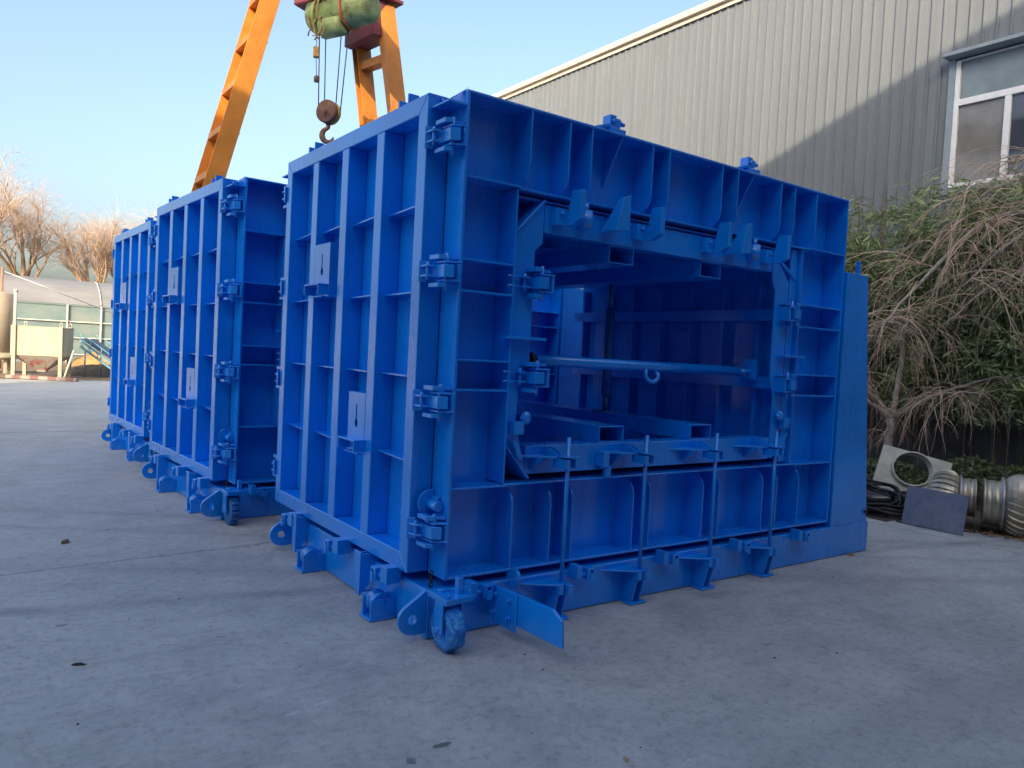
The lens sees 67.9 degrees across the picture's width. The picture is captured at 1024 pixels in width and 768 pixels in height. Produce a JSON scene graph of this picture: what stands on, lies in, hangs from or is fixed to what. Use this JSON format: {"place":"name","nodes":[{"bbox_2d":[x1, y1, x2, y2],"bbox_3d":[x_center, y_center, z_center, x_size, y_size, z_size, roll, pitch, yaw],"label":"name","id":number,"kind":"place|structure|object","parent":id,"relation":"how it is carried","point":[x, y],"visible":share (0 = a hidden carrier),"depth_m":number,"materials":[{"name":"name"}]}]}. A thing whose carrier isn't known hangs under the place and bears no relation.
{"place":"outdoors","nodes":[
{"label":"outdoors","id":0,"kind":"place"},
{"bbox_2d":[0,361,109,379],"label":"dirt ground","id":1,"kind":"structure","parent":0,"point":[18,371],"depth_m":27.58,"materials":[{"name":"soil"}]},
{"bbox_2d":[0,289,17,373],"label":"storage tank","id":2,"kind":"object","parent":1,"relation":"on","point":[8,308],"visible":0.73,"depth_m":26.67,"materials":[{"name":"beige metal"}]},
{"bbox_2d":[0,165,54,252],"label":"willow tree","id":3,"kind":"object","parent":1,"relation":"on","point":[4,207],"visible":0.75,"depth_m":43.37,"materials":[{"name":"brown plant"}]},
{"bbox_2d":[5,374,78,381],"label":"painted kerb","id":4,"kind":"structure","parent":1,"relation":"on","point":[41,377],"depth_m":24.32,"materials":[{"name":"red paint"}]},
{"bbox_2d":[10,320,74,378],"bbox_3d":[-15.398,-1.120,25.164,1.862,1.892,1.473,2,2,-19],"label":"hopper","id":5,"kind":"object","parent":1,"relation":"on","point":[41,349],"visible":0.9,"depth_m":24.68,"materials":[{"name":"beige paint"}]},
{"bbox_2d":[0,141,109,276],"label":"willow tree","id":6,"kind":"object","parent":1,"relation":"on","point":[18,223],"visible":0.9,"depth_m":45.04,"materials":[{"name":"brown plant"}]},
{"bbox_2d":[0,267,111,367],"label":"guyed pole","id":7,"kind":"object","parent":1,"relation":"on","point":[2,272],"visible":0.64,"depth_m":30.86,"materials":[{"name":"white metal"}]},
{"bbox_2d":[0,274,112,362],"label":"greenhouse","id":8,"kind":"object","parent":1,"relation":"on","point":[39,306],"visible":0.16,"depth_m":38.52,"materials":[{"name":"glass"},{"name":"white painted metal"}]},
{"bbox_2d":[20,364,109,376],"bbox_3d":[-15.574,-0.540,28.521,4.922,0.431,2.353,1,3,-36],"label":"soil heap","id":9,"kind":"object","parent":1,"relation":"on","point":[92,370],"visible":0.52,"depth_m":27.85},
{"bbox_2d":[48,351,109,370],"bbox_3d":[-16.497,-0.908,30.568,4.243,0.911,2.949,1,3,-36],"label":"sand heap","id":10,"kind":"object","parent":1,"relation":"on","point":[79,361],"visible":0.23,"depth_m":29.85,"materials":[{"name":"yellow sand"}]},
{"bbox_2d":[33,195,144,282],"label":"willow tree","id":11,"kind":"object","parent":1,"relation":"on","point":[103,265],"visible":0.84,"depth_m":47.63,"materials":[{"name":"brown plant"}]},
{"bbox_2d":[80,334,110,376],"bbox_3d":[-13.765,-0.726,26.709,3.143,1.925,0.717,4,2,22],"label":"belt conveyor","id":12,"kind":"object","parent":1,"relation":"on","point":[97,345],"visible":0.38,"depth_m":26.85,"materials":[{"name":"blue metal"}]},
{"bbox_2d":[75,194,165,280],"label":"willow tree","id":13,"kind":"object","parent":1,"relation":"on","point":[111,271],"visible":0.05,"depth_m":51.53,"materials":[{"name":"brown plant"}]},
{"bbox_2d":[61,539,69,543],"bbox_3d":[-3.388,1.196,5.770,0.052,0.033,0.096,3,2,-3],"label":"dirt clod","id":14,"kind":"object","parent":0,"point":[65,541],"visible":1,"depth_m":5.75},
{"bbox_2d":[71,662,85,665],"bbox_3d":[-2.086,1.349,3.663,0.066,0.018,0.021,3,2,-9],"label":"wood chip","id":15,"kind":"object","parent":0,"point":[77,664],"visible":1,"depth_m":3.66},
{"bbox_2d":[0,0,708,283],"label":"sky","id":16,"kind":"structure","parent":0,"point":[122,96],"materials":[{"name":"blue"}]},
{"bbox_2d":[0,378,1023,767],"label":"yard ground","id":17,"kind":"structure","parent":0,"point":[252,646],"depth_m":4.02,"materials":[{"name":"concrete"}]},
{"bbox_2d":[101,217,158,462],"bbox_3d":[-3.427,-0.610,11.631,4.710,3.159,2.995,1,3,-38],"label":"steel mould","id":18,"kind":"object","parent":17,"relation":"on","point":[132,307],"visible":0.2,"depth_m":10.33,"materials":[{"name":"blue paint"}]},
{"bbox_2d":[109,220,156,436],"bbox_3d":[-5.211,-0.753,10.422,0.254,2.715,2.259,1,3,-38],"label":"side door","id":19,"kind":"structure","parent":18,"relation":"in","point":[134,259],"depth_m":10.35,"materials":[{"name":"blue paint"}]},
{"bbox_2d":[191,0,405,191],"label":"gantry crane","id":20,"kind":"object","parent":17,"relation":"on","point":[238,87],"visible":0.34,"depth_m":13.89,"materials":[{"name":"orange paint"}]},
{"bbox_2d":[294,0,380,143],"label":"wire rope hoist","id":21,"kind":"object","parent":20,"relation":"hanging from","point":[327,19],"visible":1,"depth_m":11.38,"materials":[{"name":"green paint"}]},
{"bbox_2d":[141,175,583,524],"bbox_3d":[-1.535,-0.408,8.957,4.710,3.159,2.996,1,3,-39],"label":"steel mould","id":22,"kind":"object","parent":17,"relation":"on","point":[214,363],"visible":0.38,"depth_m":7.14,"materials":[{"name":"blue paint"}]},
{"bbox_2d":[149,178,238,480],"bbox_3d":[-3.302,-0.549,7.723,0.254,2.715,2.259,1,3,-39],"label":"side door","id":23,"kind":"structure","parent":22,"relation":"in","point":[196,242],"depth_m":7.62,"materials":[{"name":"blue paint"}]},
{"bbox_2d":[269,87,867,653],"bbox_3d":[0.777,-0.179,6.236,4.710,3.166,3.364,1,3,-36],"label":"steel mould","id":24,"kind":"object","parent":17,"relation":"on","point":[441,485],"visible":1,"depth_m":5.18,"materials":[{"name":"blue paint"}]},
{"bbox_2d":[275,93,449,572],"bbox_3d":[-1.154,-0.341,5.236,0.254,2.715,2.259,1,3,-36],"label":"side door","id":25,"kind":"structure","parent":24,"relation":"in","point":[360,332],"depth_m":5.03,"materials":[{"name":"blue paint"}]},
{"bbox_2d":[901,486,969,534],"bbox_3d":[4.424,1.315,7.968,0.115,0.390,0.644,1,3,-34],"label":"steel sheet","id":26,"kind":"object","parent":17,"relation":"on","point":[937,510],"visible":1,"depth_m":7.95,"materials":[{"name":"grey metal"}]},
{"bbox_2d":[491,0,1023,482],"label":"factory building","id":27,"kind":"structure","parent":0,"point":[871,98],"depth_m":13.66,"materials":[{"name":"grey metal"}]},
{"bbox_2d":[940,32,1023,195],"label":"window","id":28,"kind":"structure","parent":27,"relation":"in","point":[985,107],"depth_m":11.73,"materials":[{"name":"white glass"}]},
{"bbox_2d":[866,473,1008,535],"bbox_3d":[2.393,1.157,14.466,4.624,0.001,14.926,1,3,-36],"label":"planting bed","id":29,"kind":"object","parent":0,"point":[975,520],"visible":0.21,"depth_m":8.38,"materials":[{"name":"soil"}]},
{"bbox_2d":[845,179,866,272],"bbox_3d":[5.164,-0.882,11.816,0.620,4.578,0.421,1,3,-36],"label":"bare sapling","id":30,"kind":"object","parent":29,"relation":"on","point":[857,232],"visible":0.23,"depth_m":11.74,"materials":[{"name":"brown plant"}]},
{"bbox_2d":[864,176,896,475],"bbox_3d":[5.600,-0.891,11.676,0.422,4.653,0.577,3,2,12],"label":"bare sapling","id":31,"kind":"object","parent":29,"relation":"on","point":[874,370],"visible":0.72,"depth_m":11.67,"materials":[{"name":"brown plant"}]},
{"bbox_2d":[866,478,905,516],"bbox_3d":[4.116,1.283,8.790,0.705,0.393,1.017,1,3,-36],"label":"cable coil","id":32,"kind":"object","parent":29,"relation":"on","point":[888,509],"visible":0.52,"depth_m":8.54,"materials":[{"name":"black rubber"}]},
{"bbox_2d":[840,188,932,458],"bbox_3d":[5.695,-0.821,12.406,2.396,4.466,2.330,1,3,-36],"label":"bamboo clump","id":33,"kind":"object","parent":29,"relation":"on","point":[869,245],"visible":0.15,"depth_m":12.01,"materials":[{"name":"plant"}]},
{"bbox_2d":[866,491,906,509],"bbox_3d":[4.468,1.360,8.856,0.849,0.270,0.230,3,2,3],"label":"dark pipe","id":34,"kind":"object","parent":29,"relation":"on","point":[877,497],"visible":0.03,"depth_m":8.77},
{"bbox_2d":[869,444,952,490],"bbox_3d":[4.782,1.223,9.161,1.286,0.915,0.563,3,2,1],"label":"ventilator base","id":35,"kind":"object","parent":29,"relation":"on","point":[884,470],"visible":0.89,"depth_m":9.28,"materials":[{"name":"silver metal"}]},
{"bbox_2d":[845,145,1023,431],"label":"weeping tree","id":36,"kind":"object","parent":29,"relation":"on","point":[1015,212],"visible":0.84,"depth_m":10.15,"materials":[{"name":"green plant"}]},
{"bbox_2d":[846,173,1023,473],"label":"bamboo clump","id":37,"kind":"object","parent":29,"relation":"on","point":[923,230],"visible":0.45,"depth_m":11.36,"materials":[{"name":"plant"}]},
{"bbox_2d":[866,454,1023,511],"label":"hedge","id":38,"kind":"object","parent":29,"relation":"on","point":[966,466],"visible":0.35,"depth_m":9.76,"materials":[{"name":"green plant"}]},
{"bbox_2d":[867,313,1023,466],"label":"weeping tree","id":39,"kind":"object","parent":29,"relation":"on","point":[892,415],"visible":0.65,"depth_m":10.66,"materials":[{"name":"brown plant"}]},
{"bbox_2d":[926,469,976,517],"bbox_3d":[4.762,1.208,8.269,0.476,0.557,0.553,4,3,29],"label":"turbine ventilator","id":40,"kind":"object","parent":29,"relation":"on","point":[947,480],"visible":0.41,"depth_m":8.09,"materials":[{"name":"silver metal"}]},
{"bbox_2d":[882,516,1023,540],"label":"dead leaves","id":41,"kind":"object","parent":29,"relation":"on","point":[971,529],"visible":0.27,"depth_m":7.83,"materials":[{"name":"brown plant"}]},
{"bbox_2d":[923,167,1023,467],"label":"bamboo clump","id":42,"kind":"object","parent":29,"relation":"on","point":[1017,355],"visible":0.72,"depth_m":10.43,"materials":[{"name":"plant"}]},
{"bbox_2d":[962,188,1023,445],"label":"bamboo clump","id":43,"kind":"object","parent":29,"relation":"on","point":[1015,297],"visible":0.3,"depth_m":10.31,"materials":[{"name":"plant"}]},
{"bbox_2d":[980,474,1023,536],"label":"turbine ventilator","id":44,"kind":"object","parent":29,"relation":"on","point":[1002,503],"visible":0.98,"depth_m":7.75,"materials":[{"name":"silver metal"}]}
]}

